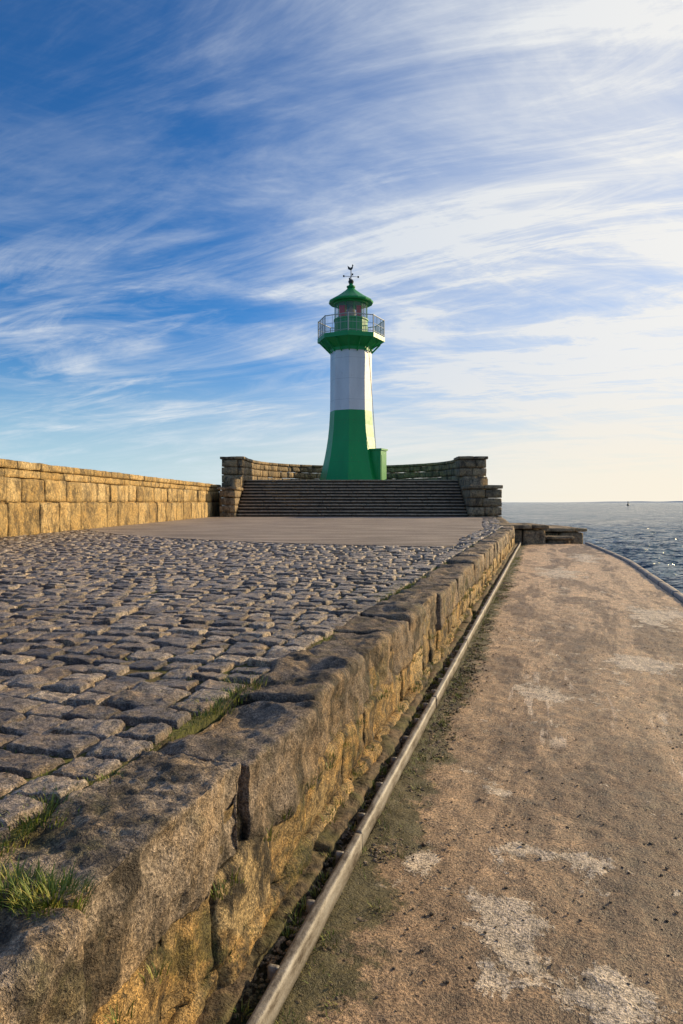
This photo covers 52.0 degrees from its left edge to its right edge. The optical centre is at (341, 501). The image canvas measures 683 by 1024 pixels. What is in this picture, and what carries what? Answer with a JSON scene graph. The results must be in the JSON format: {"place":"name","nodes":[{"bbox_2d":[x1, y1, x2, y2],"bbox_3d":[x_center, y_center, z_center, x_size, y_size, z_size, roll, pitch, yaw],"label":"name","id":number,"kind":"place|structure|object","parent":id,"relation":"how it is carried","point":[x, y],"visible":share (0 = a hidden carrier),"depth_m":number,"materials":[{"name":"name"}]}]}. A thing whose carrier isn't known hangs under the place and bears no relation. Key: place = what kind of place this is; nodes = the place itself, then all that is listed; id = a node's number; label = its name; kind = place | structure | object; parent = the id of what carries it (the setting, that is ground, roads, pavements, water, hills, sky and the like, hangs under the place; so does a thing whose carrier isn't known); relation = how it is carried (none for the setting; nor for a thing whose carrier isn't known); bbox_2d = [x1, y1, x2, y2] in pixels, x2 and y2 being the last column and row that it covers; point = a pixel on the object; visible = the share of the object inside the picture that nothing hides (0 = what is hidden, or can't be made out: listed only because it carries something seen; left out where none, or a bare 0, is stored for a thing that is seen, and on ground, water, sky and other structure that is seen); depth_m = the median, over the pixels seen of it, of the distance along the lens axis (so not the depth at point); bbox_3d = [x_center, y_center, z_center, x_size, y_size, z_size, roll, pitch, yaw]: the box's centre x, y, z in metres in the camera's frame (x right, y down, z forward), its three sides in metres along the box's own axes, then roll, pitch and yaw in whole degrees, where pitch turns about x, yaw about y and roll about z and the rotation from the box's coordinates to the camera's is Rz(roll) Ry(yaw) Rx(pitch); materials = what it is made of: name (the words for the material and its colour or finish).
{"place":"outdoors","nodes":[
{"label":"outdoors","id":0,"kind":"place"},
{"bbox_2d":[0,459,221,536],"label":"harbour wall","id":1,"kind":"structure","parent":0,"point":[37,484],"depth_m":23.80,"materials":[{"name":"beige stone"}]},
{"bbox_2d":[0,534,481,847],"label":"pier ground","id":2,"kind":"structure","parent":0,"point":[206,722],"depth_m":3.06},
{"bbox_2d":[89,537,514,1023],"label":"quay retaining wall","id":3,"kind":"structure","parent":2,"relation":"on","point":[194,945],"depth_m":2.56,"materials":[{"name":"brown stone"}]},
{"bbox_2d":[0,526,514,1023],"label":"granite kerb","id":4,"kind":"structure","parent":3,"relation":"on","point":[144,836],"depth_m":2.23,"materials":[{"name":"grey stone"}]},
{"bbox_2d":[237,480,467,516],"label":"stone staircase","id":5,"kind":"structure","parent":2,"relation":"on","point":[421,496],"depth_m":45.06,"materials":[{"name":"grey stone"}]},
{"bbox_2d":[218,456,502,516],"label":"stair flank walls","id":6,"kind":"structure","parent":2,"relation":"on","point":[486,499],"depth_m":43.51,"materials":[{"name":"stone"}]},
{"bbox_2d":[495,517,514,542],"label":"pier head edge wall","id":7,"kind":"structure","parent":2,"relation":"on","point":[501,520],"depth_m":35.09,"materials":[{"name":"stone"}]},
{"bbox_2d":[489,523,586,544],"bbox_3d":[8.149,2.213,29.941,3.807,2.660,5.121,0,0,0],"label":"stone landing","id":8,"kind":"object","parent":2,"relation":"on","point":[529,533],"visible":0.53,"depth_m":27.72,"materials":[{"name":"grey stone"}]},
{"bbox_2d":[0,517,502,843],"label":"cobblestone paving","id":9,"kind":"structure","parent":0,"point":[63,590],"depth_m":5.20,"materials":[{"name":"stone"}]},
{"bbox_2d":[92,517,483,547],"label":"pavement","id":10,"kind":"structure","parent":0,"point":[430,532],"depth_m":22.45,"materials":[{"name":"grey concrete"}]},
{"bbox_2d":[0,0,682,501],"label":"sky","id":11,"kind":"structure","parent":0,"point":[188,188],"materials":[{"name":"blue"}]},
{"bbox_2d":[222,502,682,593],"bbox_3d":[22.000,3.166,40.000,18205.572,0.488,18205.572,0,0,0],"label":"sea water","id":12,"kind":"structure","parent":0,"point":[648,536],"depth_m":98.11,"materials":[{"name":"blue liquid"}]},
{"bbox_2d":[230,479,487,515],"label":"pier head platform","id":13,"kind":"structure","parent":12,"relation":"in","point":[236,482],"depth_m":45.70,"materials":[{"name":"stone"}]},
{"bbox_2d":[230,456,471,479],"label":"parapet wall","id":14,"kind":"structure","parent":13,"relation":"on","point":[260,470],"depth_m":55.60,"materials":[{"name":"stone"}]},
{"bbox_2d":[317,264,387,479],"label":"lighthouse","id":15,"kind":"object","parent":13,"relation":"on","point":[350,343],"visible":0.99,"depth_m":51.65,"materials":[{"name":"green paint"}]},
{"bbox_2d":[371,455,385,479],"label":"door","id":16,"kind":"structure","parent":15,"relation":"in","point":[374,459],"depth_m":51.67,"materials":[{"name":"green paint"}]},
{"bbox_2d":[273,543,682,1023],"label":"concrete walkway","id":17,"kind":"structure","parent":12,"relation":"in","point":[576,591],"depth_m":3.43,"materials":[{"name":"beige concrete"}]},
{"bbox_2d":[0,528,521,1023],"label":"grass","id":18,"kind":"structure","parent":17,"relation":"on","point":[52,884],"depth_m":2.17,"materials":[{"name":"green plant"}]},
{"bbox_2d":[241,545,520,1023],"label":"gutter bed","id":19,"kind":"object","parent":17,"relation":"on","point":[284,948],"visible":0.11,"depth_m":2.59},
{"bbox_2d":[195,542,517,1023],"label":"gutter ledge","id":20,"kind":"object","parent":19,"relation":"on","point":[220,1002],"visible":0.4,"depth_m":3.12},
{"bbox_2d":[246,542,520,1023],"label":"steel edge rail","id":21,"kind":"object","parent":19,"relation":"on","point":[283,976],"visible":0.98,"depth_m":3.02,"materials":[{"name":"silver metal"}]},
{"bbox_2d":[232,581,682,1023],"bbox_3d":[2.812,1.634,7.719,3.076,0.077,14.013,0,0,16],"label":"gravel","id":22,"kind":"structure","parent":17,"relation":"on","point":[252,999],"depth_m":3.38,"materials":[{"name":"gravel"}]},
{"bbox_2d":[630,501,682,501],"bbox_3d":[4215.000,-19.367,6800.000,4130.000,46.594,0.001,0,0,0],"label":"distant hills","id":23,"kind":"structure","parent":0,"point":[648,501],"depth_m":6800.00,"materials":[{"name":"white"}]},
{"bbox_3d":[5.354,3.480,11.675,0.830,2.900,33.400,0,0,16],"label":"quay wall face","id":24,"kind":"object","parent":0,"visible":0},
{"bbox_2d":[585,542,682,602],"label":"walkway edge kerb","id":25,"kind":"structure","parent":24,"relation":"on","point":[671,590],"depth_m":15.53,"materials":[{"name":"concrete"}]}
]}

